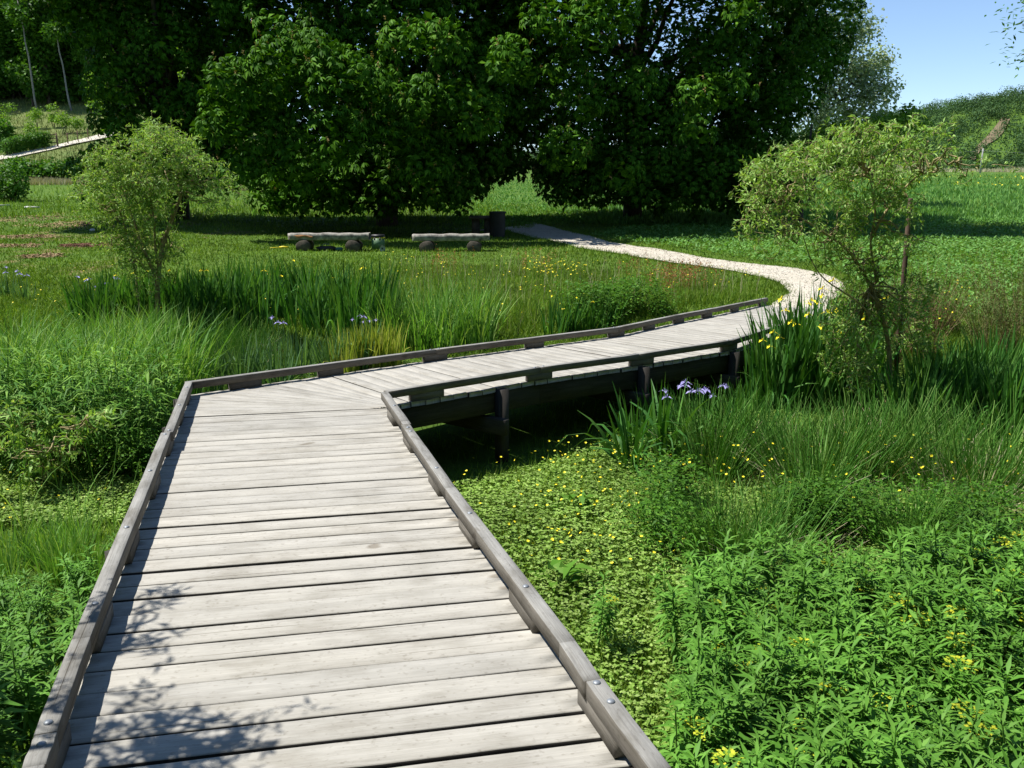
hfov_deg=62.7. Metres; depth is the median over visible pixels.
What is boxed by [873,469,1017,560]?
rush tussock
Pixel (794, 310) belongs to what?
iris clump
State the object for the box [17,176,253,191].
dry grass
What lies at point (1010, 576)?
marsh spurge
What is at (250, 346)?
rush tussock
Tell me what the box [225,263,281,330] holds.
iris clump
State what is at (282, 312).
iris clump
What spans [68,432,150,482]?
leafy herb
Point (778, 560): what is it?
rush tussock
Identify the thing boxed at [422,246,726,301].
sorrel spikes
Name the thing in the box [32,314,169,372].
arching grass clump
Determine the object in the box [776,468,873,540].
leafy herb
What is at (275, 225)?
meadow turf
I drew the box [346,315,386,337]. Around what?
iris clump
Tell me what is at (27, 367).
cane clump
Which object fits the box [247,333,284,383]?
iris clump
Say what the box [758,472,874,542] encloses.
leafy herb
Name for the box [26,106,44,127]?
sapling
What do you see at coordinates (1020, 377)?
iris clump
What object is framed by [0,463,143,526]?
clover patch
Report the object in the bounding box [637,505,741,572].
leafy herb
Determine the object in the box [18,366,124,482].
cane clump
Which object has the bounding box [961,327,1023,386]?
iris clump
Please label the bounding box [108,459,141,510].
seed grass stalk
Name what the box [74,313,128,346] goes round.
reed grass clump
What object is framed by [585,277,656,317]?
leafy herb
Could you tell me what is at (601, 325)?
iris clump
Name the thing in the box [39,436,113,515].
seed grass stalk
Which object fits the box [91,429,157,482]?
leafy herb
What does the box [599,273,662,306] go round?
leafy herb
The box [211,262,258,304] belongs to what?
iris clump
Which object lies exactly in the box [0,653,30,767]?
marsh spurge
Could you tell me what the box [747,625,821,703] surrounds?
marsh spurge
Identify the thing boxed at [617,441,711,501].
leafy herb
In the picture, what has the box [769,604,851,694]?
marsh spurge
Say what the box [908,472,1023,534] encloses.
leafy herb
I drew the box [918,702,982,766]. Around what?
marsh spurge
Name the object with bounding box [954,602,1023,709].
marsh spurge
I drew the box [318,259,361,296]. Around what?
iris clump
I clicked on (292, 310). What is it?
iris clump
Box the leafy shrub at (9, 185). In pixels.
[0,156,32,201]
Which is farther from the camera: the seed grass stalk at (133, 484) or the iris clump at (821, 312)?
the iris clump at (821, 312)
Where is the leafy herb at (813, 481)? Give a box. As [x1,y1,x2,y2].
[754,469,840,529]
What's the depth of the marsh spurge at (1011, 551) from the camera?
4.64 m
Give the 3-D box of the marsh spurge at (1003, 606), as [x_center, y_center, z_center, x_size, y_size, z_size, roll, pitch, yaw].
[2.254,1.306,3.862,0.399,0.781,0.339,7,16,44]
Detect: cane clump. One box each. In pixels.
[0,334,36,458]
[0,336,29,462]
[0,336,85,408]
[0,340,73,457]
[0,346,30,399]
[0,348,68,469]
[0,356,83,476]
[0,363,30,465]
[0,365,69,481]
[0,375,88,465]
[8,345,103,459]
[11,327,102,429]
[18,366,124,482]
[20,343,102,462]
[29,339,98,431]
[32,385,130,479]
[33,345,142,466]
[40,351,143,460]
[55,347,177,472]
[58,346,145,439]
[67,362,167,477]
[69,344,151,450]
[85,343,186,460]
[90,368,175,461]
[91,362,175,449]
[98,341,186,454]
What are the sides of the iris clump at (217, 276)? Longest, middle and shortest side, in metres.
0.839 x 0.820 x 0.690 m
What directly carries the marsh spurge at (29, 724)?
on the ground at (484, 453)
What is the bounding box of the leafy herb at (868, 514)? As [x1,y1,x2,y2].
[807,487,917,554]
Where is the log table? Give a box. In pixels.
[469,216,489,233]
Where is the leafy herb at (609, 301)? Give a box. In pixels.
[584,293,628,320]
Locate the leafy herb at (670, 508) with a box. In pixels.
[610,491,712,555]
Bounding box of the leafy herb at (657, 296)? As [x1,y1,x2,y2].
[638,285,684,312]
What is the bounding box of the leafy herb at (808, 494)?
[752,478,833,539]
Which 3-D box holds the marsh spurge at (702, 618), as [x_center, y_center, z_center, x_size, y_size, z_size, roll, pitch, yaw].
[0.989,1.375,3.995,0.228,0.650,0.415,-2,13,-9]
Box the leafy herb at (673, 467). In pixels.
[615,446,723,508]
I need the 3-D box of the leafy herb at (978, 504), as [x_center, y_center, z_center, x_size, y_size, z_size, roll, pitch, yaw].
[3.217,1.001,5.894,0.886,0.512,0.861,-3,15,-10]
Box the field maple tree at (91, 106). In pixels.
[82,23,201,135]
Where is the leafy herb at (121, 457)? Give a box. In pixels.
[81,436,155,480]
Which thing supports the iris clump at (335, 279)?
on the ground at (484, 453)
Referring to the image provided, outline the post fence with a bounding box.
[57,130,98,145]
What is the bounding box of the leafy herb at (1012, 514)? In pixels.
[953,497,1023,546]
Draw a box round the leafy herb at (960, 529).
[928,504,1014,556]
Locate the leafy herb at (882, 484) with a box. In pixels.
[833,467,919,535]
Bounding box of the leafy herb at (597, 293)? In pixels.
[565,281,635,312]
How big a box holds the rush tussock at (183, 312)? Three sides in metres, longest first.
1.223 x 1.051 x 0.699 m
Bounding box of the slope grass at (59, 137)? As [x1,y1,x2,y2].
[0,93,259,164]
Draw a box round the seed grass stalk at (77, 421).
[58,415,134,510]
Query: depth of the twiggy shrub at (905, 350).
11.44 m
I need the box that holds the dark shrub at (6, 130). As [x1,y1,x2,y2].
[0,118,18,147]
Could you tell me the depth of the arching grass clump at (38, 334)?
9.25 m
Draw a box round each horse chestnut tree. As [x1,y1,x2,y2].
[1,0,274,219]
[189,0,541,226]
[389,0,867,219]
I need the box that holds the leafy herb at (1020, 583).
[1001,565,1023,620]
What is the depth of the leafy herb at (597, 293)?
13.69 m
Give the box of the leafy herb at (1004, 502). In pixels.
[951,475,1023,536]
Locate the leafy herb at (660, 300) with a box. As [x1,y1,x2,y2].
[621,277,688,315]
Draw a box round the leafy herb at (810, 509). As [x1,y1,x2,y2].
[753,475,866,545]
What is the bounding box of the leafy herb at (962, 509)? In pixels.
[921,492,1019,542]
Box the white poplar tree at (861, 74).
[750,0,905,201]
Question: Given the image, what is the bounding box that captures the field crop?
[592,214,1023,324]
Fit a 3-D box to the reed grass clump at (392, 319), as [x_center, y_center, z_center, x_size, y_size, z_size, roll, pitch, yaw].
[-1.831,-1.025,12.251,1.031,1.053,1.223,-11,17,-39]
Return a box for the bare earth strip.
[970,117,1009,159]
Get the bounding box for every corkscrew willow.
[58,110,253,330]
[728,105,1020,421]
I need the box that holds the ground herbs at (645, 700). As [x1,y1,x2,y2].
[451,408,1023,758]
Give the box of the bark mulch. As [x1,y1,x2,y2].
[57,242,116,246]
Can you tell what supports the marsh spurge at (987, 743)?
on the ground at (484, 453)
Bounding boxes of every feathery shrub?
[940,257,1023,352]
[956,235,1023,349]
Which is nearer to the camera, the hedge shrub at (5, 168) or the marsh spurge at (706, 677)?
the marsh spurge at (706, 677)
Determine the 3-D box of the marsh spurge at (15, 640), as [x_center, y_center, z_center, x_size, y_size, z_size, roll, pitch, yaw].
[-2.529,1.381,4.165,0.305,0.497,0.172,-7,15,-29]
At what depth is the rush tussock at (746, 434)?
7.67 m
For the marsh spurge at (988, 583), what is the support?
on the ground at (484, 453)
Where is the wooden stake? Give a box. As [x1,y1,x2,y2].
[893,198,912,375]
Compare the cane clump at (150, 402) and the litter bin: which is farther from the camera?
the litter bin
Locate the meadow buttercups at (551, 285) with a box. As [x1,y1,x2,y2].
[383,254,759,324]
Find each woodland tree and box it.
[0,0,65,106]
[0,5,23,98]
[0,11,14,99]
[0,12,29,99]
[4,0,69,103]
[10,0,81,104]
[28,4,79,97]
[53,3,91,100]
[58,19,93,97]
[62,1,96,73]
[71,1,113,102]
[89,1,136,92]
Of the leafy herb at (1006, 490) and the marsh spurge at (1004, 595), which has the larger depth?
the leafy herb at (1006, 490)
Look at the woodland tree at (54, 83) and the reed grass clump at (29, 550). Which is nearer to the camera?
the reed grass clump at (29, 550)
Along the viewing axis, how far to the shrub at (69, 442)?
7.00 m
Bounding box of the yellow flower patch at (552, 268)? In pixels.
[523,259,585,275]
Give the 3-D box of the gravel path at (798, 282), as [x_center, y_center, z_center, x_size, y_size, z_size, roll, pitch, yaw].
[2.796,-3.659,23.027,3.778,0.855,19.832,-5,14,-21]
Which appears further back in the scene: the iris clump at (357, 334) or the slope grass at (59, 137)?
the slope grass at (59, 137)
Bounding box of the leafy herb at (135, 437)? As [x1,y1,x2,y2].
[99,429,161,484]
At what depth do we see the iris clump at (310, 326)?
12.71 m
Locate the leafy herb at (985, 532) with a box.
[960,510,1019,562]
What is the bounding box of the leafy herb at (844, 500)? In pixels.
[777,477,865,556]
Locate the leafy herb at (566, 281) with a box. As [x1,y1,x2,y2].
[535,280,611,321]
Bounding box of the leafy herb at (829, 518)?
[802,497,855,535]
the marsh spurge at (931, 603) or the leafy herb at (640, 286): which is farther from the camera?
the leafy herb at (640, 286)
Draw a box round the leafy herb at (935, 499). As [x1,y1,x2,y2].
[883,477,977,522]
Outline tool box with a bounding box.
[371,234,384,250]
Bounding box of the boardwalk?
[22,298,834,767]
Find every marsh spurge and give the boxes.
[0,567,16,632]
[0,581,20,634]
[0,581,23,623]
[0,610,27,655]
[0,629,21,681]
[0,638,61,761]
[0,639,9,725]
[0,639,50,742]
[0,642,44,765]
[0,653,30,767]
[0,666,22,751]
[0,714,21,767]
[0,751,24,767]
[2,628,26,672]
[6,586,37,645]
[9,568,56,625]
[9,579,56,673]
[10,595,87,710]
[10,758,21,767]
[11,611,55,710]
[29,582,78,657]
[34,664,55,729]
[51,573,94,643]
[55,551,94,604]
[62,544,99,615]
[68,574,99,621]
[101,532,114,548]
[584,570,621,653]
[646,561,686,675]
[649,582,715,688]
[651,692,751,767]
[659,715,758,767]
[660,673,729,763]
[666,631,751,759]
[669,656,766,759]
[674,679,768,763]
[675,565,749,662]
[675,623,734,715]
[676,580,730,678]
[677,553,729,667]
[678,534,728,606]
[680,556,770,602]
[681,618,760,696]
[683,564,764,641]
[693,600,741,686]
[695,622,802,716]
[695,686,763,767]
[698,649,780,716]
[701,560,758,658]
[702,677,807,767]
[703,533,770,609]
[703,549,764,580]
[704,752,766,767]
[705,598,771,652]
[709,574,767,630]
[711,714,783,767]
[713,576,783,644]
[713,657,787,759]
[714,754,738,767]
[715,550,747,606]
[715,628,795,704]
[716,528,769,579]
[721,561,772,643]
[723,607,769,683]
[727,754,748,767]
[728,579,795,639]
[730,731,814,767]
[732,533,777,611]
[733,597,799,658]
[734,609,798,700]
[743,631,814,710]
[743,751,785,767]
[745,524,819,602]
[747,521,807,616]
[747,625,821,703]
[750,691,819,762]
[751,590,855,686]
[751,657,803,747]
[753,586,787,626]
[753,672,827,758]
[764,554,823,617]
[767,720,852,767]
[768,579,812,639]
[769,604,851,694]
[772,653,834,734]
[775,600,825,633]
[776,585,832,693]
[778,571,860,640]
[780,528,822,609]
[780,558,865,649]
[785,534,845,589]
[785,690,870,767]
[791,622,864,695]
[791,715,847,767]
[795,630,871,711]
[795,633,874,718]
[795,756,825,767]
[796,532,859,583]
[797,536,870,602]
[799,553,841,618]
[799,650,887,761]
[800,554,845,619]
[803,641,895,764]
[807,747,872,767]
[812,681,906,748]
[813,544,884,646]
[813,708,926,767]
[820,578,870,655]
[822,597,913,725]
[823,545,907,630]
[827,620,915,722]
[829,631,885,694]
[831,604,895,653]
[832,552,884,621]
[833,605,922,685]
[833,621,900,665]
[844,540,898,599]
[844,581,906,671]
[849,700,925,767]
[855,621,927,707]
[856,561,923,621]
[856,713,933,767]
[860,710,937,767]
[861,599,937,668]
[863,606,953,729]
[865,697,969,767]
[865,698,946,746]
[866,657,921,737]
[867,549,903,605]
[869,667,975,767]
[871,604,917,626]
[873,539,939,606]
[874,527,962,635]
[875,575,934,640]
[876,560,954,608]
[877,726,1023,767]
[879,624,933,679]
[880,524,948,578]
[880,665,942,729]
[881,641,990,735]
[885,612,977,727]
[888,525,952,580]
[888,607,952,673]
[894,568,955,668]
[894,591,973,653]
[900,630,958,685]
[901,523,934,580]
[901,563,966,625]
[901,630,988,749]
[913,522,991,573]
[914,653,1018,748]
[915,520,993,594]
[915,582,1004,710]
[916,529,977,611]
[916,600,992,693]
[917,579,984,647]
[918,697,993,767]
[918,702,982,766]
[924,570,999,639]
[924,686,1007,754]
[926,755,959,767]
[931,653,1023,737]
[932,520,988,586]
[934,624,1023,710]
[935,563,1023,663]
[936,566,1023,647]
[937,693,1023,767]
[938,619,1020,733]
[942,515,1001,584]
[946,730,1022,767]
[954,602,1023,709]
[964,531,1023,598]
[966,576,1023,702]
[966,726,1010,766]
[967,545,1022,588]
[967,563,1020,606]
[971,570,1023,623]
[971,694,1023,764]
[972,654,1023,749]
[973,589,1023,660]
[974,507,1022,568]
[974,622,1023,714]
[976,546,1007,586]
[981,709,1023,767]
[983,563,1023,621]
[984,543,1023,587]
[985,621,1021,690]
[986,527,1023,566]
[988,560,1023,629]
[994,725,1023,760]
[997,534,1023,609]
[997,740,1023,767]
[998,655,1023,722]
[999,532,1022,568]
[1000,574,1023,664]
[1003,531,1023,580]
[1009,583,1023,678]
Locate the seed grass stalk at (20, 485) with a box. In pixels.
[0,411,59,530]
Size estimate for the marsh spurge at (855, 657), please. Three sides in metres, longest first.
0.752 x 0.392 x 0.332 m
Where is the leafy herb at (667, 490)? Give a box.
[616,464,702,535]
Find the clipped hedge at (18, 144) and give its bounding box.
[0,130,54,154]
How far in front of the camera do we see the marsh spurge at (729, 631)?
4.08 m
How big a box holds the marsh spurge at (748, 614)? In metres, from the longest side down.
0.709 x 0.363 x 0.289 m
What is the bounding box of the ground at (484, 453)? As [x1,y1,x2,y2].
[0,45,1023,762]
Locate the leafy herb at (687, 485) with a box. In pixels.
[646,460,725,513]
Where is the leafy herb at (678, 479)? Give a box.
[648,462,719,497]
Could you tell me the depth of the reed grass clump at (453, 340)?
11.99 m
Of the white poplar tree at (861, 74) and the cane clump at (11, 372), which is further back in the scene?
the white poplar tree at (861, 74)
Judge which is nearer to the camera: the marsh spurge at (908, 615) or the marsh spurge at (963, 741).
the marsh spurge at (963, 741)
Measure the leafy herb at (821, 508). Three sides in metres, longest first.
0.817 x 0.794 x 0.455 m
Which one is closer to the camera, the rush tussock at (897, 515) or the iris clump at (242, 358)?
the rush tussock at (897, 515)
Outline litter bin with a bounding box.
[489,211,505,236]
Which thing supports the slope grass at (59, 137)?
on the ground at (484, 453)
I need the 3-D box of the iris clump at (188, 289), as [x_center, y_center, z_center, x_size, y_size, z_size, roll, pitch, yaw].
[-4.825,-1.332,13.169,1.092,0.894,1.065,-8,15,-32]
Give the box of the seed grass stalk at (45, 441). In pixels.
[42,434,68,497]
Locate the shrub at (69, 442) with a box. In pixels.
[0,390,124,492]
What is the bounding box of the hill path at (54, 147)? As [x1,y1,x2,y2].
[0,134,106,158]
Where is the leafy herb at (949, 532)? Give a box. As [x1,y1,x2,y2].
[873,524,1023,570]
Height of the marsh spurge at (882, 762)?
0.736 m
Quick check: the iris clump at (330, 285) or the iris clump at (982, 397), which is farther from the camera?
the iris clump at (330, 285)
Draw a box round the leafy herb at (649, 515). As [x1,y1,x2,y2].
[612,490,709,551]
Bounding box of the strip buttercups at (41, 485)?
[3,467,109,517]
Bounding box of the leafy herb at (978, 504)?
[902,479,1023,560]
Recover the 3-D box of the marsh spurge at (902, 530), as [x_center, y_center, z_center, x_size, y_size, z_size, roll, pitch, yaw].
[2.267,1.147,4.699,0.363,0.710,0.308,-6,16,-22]
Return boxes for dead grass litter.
[0,215,111,258]
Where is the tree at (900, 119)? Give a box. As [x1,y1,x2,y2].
[784,99,934,232]
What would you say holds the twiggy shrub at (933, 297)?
on the ground at (484, 453)
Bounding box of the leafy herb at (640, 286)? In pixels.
[608,278,658,313]
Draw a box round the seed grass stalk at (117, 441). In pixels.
[76,437,137,530]
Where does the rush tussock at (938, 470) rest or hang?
on the ground at (484, 453)
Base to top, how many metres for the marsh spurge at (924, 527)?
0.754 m
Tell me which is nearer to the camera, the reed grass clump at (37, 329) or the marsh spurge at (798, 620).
the marsh spurge at (798, 620)
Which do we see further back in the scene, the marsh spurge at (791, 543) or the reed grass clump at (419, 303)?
the reed grass clump at (419, 303)
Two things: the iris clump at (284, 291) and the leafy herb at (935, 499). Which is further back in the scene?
the iris clump at (284, 291)
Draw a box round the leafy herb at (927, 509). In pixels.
[885,489,971,550]
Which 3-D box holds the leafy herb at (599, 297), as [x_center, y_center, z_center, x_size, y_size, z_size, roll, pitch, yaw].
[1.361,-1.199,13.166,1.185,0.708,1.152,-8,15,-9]
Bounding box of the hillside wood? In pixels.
[505,83,1023,169]
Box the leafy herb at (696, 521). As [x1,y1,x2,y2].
[629,489,753,575]
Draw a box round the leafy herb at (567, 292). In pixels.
[544,286,614,314]
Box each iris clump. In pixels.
[0,265,28,296]
[6,270,35,299]
[30,270,104,318]
[56,273,110,318]
[61,272,111,321]
[71,280,126,323]
[73,276,93,297]
[86,271,126,315]
[90,265,130,301]
[95,268,151,317]
[103,274,143,312]
[104,259,183,321]
[106,267,149,305]
[108,269,146,318]
[117,268,154,317]
[132,275,178,313]
[153,255,210,310]
[160,266,196,290]
[161,280,194,323]
[163,269,206,307]
[163,273,230,332]
[166,270,208,304]
[168,269,223,294]
[169,264,222,330]
[170,273,223,307]
[175,345,225,391]
[181,266,239,319]
[181,269,238,327]
[183,266,229,295]
[190,261,253,327]
[192,340,233,390]
[193,262,253,324]
[197,255,243,286]
[203,339,267,389]
[210,334,260,389]
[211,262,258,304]
[214,269,268,324]
[215,254,263,284]
[219,332,271,374]
[223,342,267,375]
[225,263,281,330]
[226,264,271,306]
[230,330,307,383]
[232,251,283,295]
[234,264,286,309]
[236,252,299,294]
[239,252,288,303]
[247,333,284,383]
[248,266,298,317]
[261,316,304,352]
[263,327,317,378]
[263,339,303,382]
[268,252,321,307]
[269,272,305,319]
[270,255,326,307]
[273,260,309,308]
[273,268,327,330]
[279,262,349,319]
[280,329,325,375]
[281,273,339,328]
[283,253,335,301]
[292,258,341,304]
[292,289,345,338]
[299,259,352,296]
[302,334,345,363]
[305,333,346,376]
[308,328,371,362]
[312,265,364,321]
[317,257,386,321]
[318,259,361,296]
[320,272,358,317]
[322,275,384,314]
[323,263,390,335]
[324,329,374,365]
[326,271,377,336]
[326,321,380,370]
[327,335,356,372]
[328,322,371,370]
[329,319,369,371]
[330,265,376,295]
[339,266,384,295]
[341,317,380,368]
[344,323,373,342]
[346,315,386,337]
[348,314,365,336]
[350,316,388,369]
[355,259,412,318]
[359,318,401,367]
[364,278,408,323]
[366,321,401,366]
[369,322,409,366]
[532,290,576,334]
[547,301,588,331]
[553,291,606,330]
[555,292,590,332]
[555,381,684,481]
[584,294,610,329]
[588,284,630,326]
[601,372,731,463]
[605,390,677,450]
[635,384,676,434]
[647,379,718,441]
[653,383,701,433]
[673,383,751,438]
[696,383,737,433]
[709,383,775,441]
[721,382,802,439]
[723,372,774,423]
[736,328,821,401]
[739,330,804,408]
[739,335,814,415]
[741,301,822,367]
[743,320,813,409]
[748,291,827,341]
[749,296,827,394]
[755,308,858,413]
[761,296,834,324]
[761,307,818,352]
[772,356,781,410]
[773,312,830,390]
[774,297,874,396]
[776,301,822,338]
[784,277,863,334]
[789,300,846,334]
[793,326,858,407]
[794,305,867,399]
[796,293,856,330]
[796,306,871,391]
[822,290,899,344]
[829,305,903,404]
[839,311,903,360]
[849,295,915,373]
[855,335,873,384]
[864,351,944,437]
[879,346,986,432]
[879,360,960,427]
[893,351,970,431]
[897,332,983,385]
[901,352,957,396]
[905,341,986,390]
[909,334,1000,388]
[912,338,977,392]
[917,329,980,365]
[920,354,988,422]
[924,353,1001,405]
[926,345,1001,385]
[926,346,1003,368]
[937,359,1023,434]
[941,353,1023,436]
[944,335,1021,372]
[949,322,1023,376]
[951,353,1022,427]
[952,366,1011,433]
[960,335,1015,374]
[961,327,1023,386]
[962,354,1023,421]
[963,339,1023,417]
[964,326,1023,364]
[964,345,1023,389]
[974,352,1023,447]
[978,354,1023,439]
[978,359,1023,444]
[979,315,1023,371]
[1003,334,1020,363]
[1004,356,1018,379]
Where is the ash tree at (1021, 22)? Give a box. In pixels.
[984,0,1023,77]
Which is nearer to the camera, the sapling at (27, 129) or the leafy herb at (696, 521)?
the leafy herb at (696, 521)
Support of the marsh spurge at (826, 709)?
on the ground at (484, 453)
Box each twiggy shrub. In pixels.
[808,273,863,316]
[821,273,908,322]
[832,283,937,363]
[846,283,915,332]
[849,268,948,334]
[858,275,946,328]
[873,263,960,332]
[881,257,991,330]
[887,279,978,358]
[924,280,975,331]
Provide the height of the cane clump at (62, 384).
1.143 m
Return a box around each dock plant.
[527,558,596,596]
[551,491,599,514]
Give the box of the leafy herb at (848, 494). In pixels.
[816,473,894,541]
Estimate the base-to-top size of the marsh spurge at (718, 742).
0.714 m
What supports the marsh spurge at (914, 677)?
on the ground at (484, 453)
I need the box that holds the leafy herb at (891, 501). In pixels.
[833,477,944,553]
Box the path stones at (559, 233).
[509,227,842,307]
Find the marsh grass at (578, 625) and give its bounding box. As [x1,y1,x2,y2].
[0,333,1023,767]
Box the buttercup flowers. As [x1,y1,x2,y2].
[453,435,696,562]
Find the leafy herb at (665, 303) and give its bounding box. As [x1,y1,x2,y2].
[635,288,683,316]
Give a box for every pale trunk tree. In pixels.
[0,0,40,108]
[30,0,71,110]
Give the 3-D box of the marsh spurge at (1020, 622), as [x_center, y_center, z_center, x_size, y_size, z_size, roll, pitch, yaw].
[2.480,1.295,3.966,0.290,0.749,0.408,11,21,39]
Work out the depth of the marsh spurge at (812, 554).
4.51 m
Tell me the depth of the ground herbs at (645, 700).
5.92 m
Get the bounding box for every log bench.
[288,232,370,251]
[412,233,489,251]
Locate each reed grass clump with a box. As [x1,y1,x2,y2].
[0,297,47,346]
[0,303,68,355]
[0,305,66,343]
[0,307,76,353]
[0,502,55,570]
[0,530,37,587]
[1,508,68,569]
[3,302,75,343]
[12,512,104,589]
[14,501,73,546]
[21,308,90,350]
[25,506,106,581]
[25,530,99,588]
[33,523,110,584]
[34,305,118,355]
[35,300,104,338]
[40,487,101,541]
[40,518,94,561]
[45,304,121,345]
[56,520,117,582]
[62,293,135,337]
[70,302,164,342]
[72,311,142,349]
[74,294,149,344]
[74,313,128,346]
[101,293,205,352]
[105,306,182,358]
[109,302,178,350]
[118,297,177,346]
[121,298,191,348]
[122,293,188,353]
[135,295,196,342]
[350,278,434,334]
[355,281,419,343]
[367,289,436,345]
[377,273,451,344]
[389,291,444,351]
[394,284,458,340]
[395,267,469,332]
[397,273,469,350]
[412,265,495,339]
[412,289,480,353]
[426,270,498,341]
[429,281,525,344]
[437,276,509,344]
[449,259,514,331]
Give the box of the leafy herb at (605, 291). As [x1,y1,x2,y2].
[561,282,635,316]
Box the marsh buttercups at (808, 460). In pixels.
[683,427,1018,497]
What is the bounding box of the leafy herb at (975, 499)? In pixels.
[933,482,1003,535]
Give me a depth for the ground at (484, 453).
16.09 m
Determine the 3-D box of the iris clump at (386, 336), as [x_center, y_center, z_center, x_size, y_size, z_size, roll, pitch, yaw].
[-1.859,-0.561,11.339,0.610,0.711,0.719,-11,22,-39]
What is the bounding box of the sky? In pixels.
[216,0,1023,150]
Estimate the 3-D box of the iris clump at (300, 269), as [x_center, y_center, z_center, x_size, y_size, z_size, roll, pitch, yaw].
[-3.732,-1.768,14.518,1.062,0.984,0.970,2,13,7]
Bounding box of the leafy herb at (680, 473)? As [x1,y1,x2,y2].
[637,459,729,509]
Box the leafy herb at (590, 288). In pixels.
[556,278,632,325]
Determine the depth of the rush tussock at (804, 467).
6.75 m
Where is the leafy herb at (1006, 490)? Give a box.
[946,475,1023,537]
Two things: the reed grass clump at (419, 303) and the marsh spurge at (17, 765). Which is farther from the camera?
the reed grass clump at (419, 303)
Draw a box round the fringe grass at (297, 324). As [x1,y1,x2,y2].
[0,274,359,352]
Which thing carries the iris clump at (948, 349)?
on the ground at (484, 453)
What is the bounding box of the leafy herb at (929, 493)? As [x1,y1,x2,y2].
[878,475,990,530]
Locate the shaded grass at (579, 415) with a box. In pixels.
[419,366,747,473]
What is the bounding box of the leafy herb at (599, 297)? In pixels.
[570,283,634,325]
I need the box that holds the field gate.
[43,133,57,145]
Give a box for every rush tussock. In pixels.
[141,307,201,342]
[146,302,204,336]
[172,330,239,363]
[180,301,243,346]
[185,320,242,371]
[187,304,260,350]
[200,323,256,363]
[201,321,247,352]
[215,312,282,356]
[218,327,288,370]
[225,313,284,350]
[226,319,281,358]
[238,322,288,365]
[608,468,689,531]
[642,375,801,474]
[646,391,754,470]
[650,472,800,574]
[654,461,812,569]
[657,484,794,569]
[661,466,795,559]
[666,406,778,493]
[669,402,786,495]
[671,389,785,482]
[683,396,795,472]
[693,484,820,569]
[698,375,825,478]
[703,464,858,578]
[714,466,856,565]
[727,388,902,509]
[727,395,855,472]
[742,392,827,459]
[751,405,880,503]
[754,390,838,456]
[765,401,929,506]
[782,407,884,491]
[790,395,905,482]
[793,385,932,480]
[797,375,956,487]
[799,391,942,485]
[802,380,945,486]
[808,389,915,454]
[827,372,973,464]
[842,393,1011,489]
[845,470,976,556]
[848,473,974,554]
[853,401,969,471]
[854,388,973,461]
[861,487,968,570]
[870,414,1020,511]
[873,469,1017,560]
[883,384,1021,480]
[901,421,1023,494]
[905,397,1023,509]
[908,391,1023,471]
[924,371,1023,481]
[929,409,1023,486]
[957,409,1023,500]
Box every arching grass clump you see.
[0,299,89,362]
[0,303,89,414]
[0,306,78,355]
[0,311,74,452]
[0,312,75,361]
[0,312,139,391]
[0,313,54,387]
[0,320,107,384]
[0,320,111,362]
[0,322,134,417]
[0,328,123,410]
[0,334,130,437]
[0,342,123,418]
[1,330,90,368]
[2,312,153,387]
[9,322,179,427]
[12,329,136,401]
[19,316,170,379]
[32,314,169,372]
[33,296,181,387]
[34,331,171,363]
[40,309,172,361]
[45,312,173,378]
[54,339,189,431]
[58,294,183,356]
[72,319,189,388]
[84,308,233,398]
[87,298,226,421]
[91,310,214,411]
[101,295,254,401]
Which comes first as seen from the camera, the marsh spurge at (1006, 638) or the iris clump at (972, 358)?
the marsh spurge at (1006, 638)
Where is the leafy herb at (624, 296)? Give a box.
[587,281,652,318]
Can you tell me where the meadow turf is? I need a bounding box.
[0,195,1023,359]
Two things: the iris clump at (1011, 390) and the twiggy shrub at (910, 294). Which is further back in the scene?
the twiggy shrub at (910, 294)
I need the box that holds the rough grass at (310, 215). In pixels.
[0,174,496,221]
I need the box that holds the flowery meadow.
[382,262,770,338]
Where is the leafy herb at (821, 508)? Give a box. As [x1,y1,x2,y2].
[764,483,875,550]
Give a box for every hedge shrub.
[0,159,17,178]
[3,155,31,176]
[18,158,53,178]
[28,159,64,178]
[44,156,80,178]
[58,157,91,179]
[75,160,101,174]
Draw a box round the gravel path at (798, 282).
[481,222,842,308]
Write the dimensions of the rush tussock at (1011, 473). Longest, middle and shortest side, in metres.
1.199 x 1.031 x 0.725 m
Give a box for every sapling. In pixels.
[0,102,17,122]
[22,118,40,134]
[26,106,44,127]
[45,102,59,127]
[54,112,71,132]
[67,116,86,132]
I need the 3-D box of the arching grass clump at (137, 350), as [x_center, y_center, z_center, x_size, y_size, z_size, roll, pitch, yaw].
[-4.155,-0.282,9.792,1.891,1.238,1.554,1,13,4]
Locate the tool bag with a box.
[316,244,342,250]
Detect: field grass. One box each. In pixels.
[451,173,1023,225]
[809,165,1023,172]
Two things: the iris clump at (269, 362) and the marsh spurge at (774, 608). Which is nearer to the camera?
the marsh spurge at (774, 608)
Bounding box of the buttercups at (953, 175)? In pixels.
[833,175,1023,184]
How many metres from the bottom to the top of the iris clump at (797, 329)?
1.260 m
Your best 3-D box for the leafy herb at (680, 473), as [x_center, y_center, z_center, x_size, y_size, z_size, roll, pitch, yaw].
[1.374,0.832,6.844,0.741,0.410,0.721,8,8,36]
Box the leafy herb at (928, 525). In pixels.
[895,510,972,551]
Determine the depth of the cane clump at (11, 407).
7.67 m
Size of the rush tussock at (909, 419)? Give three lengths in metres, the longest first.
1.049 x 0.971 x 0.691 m
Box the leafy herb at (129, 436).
[85,434,156,475]

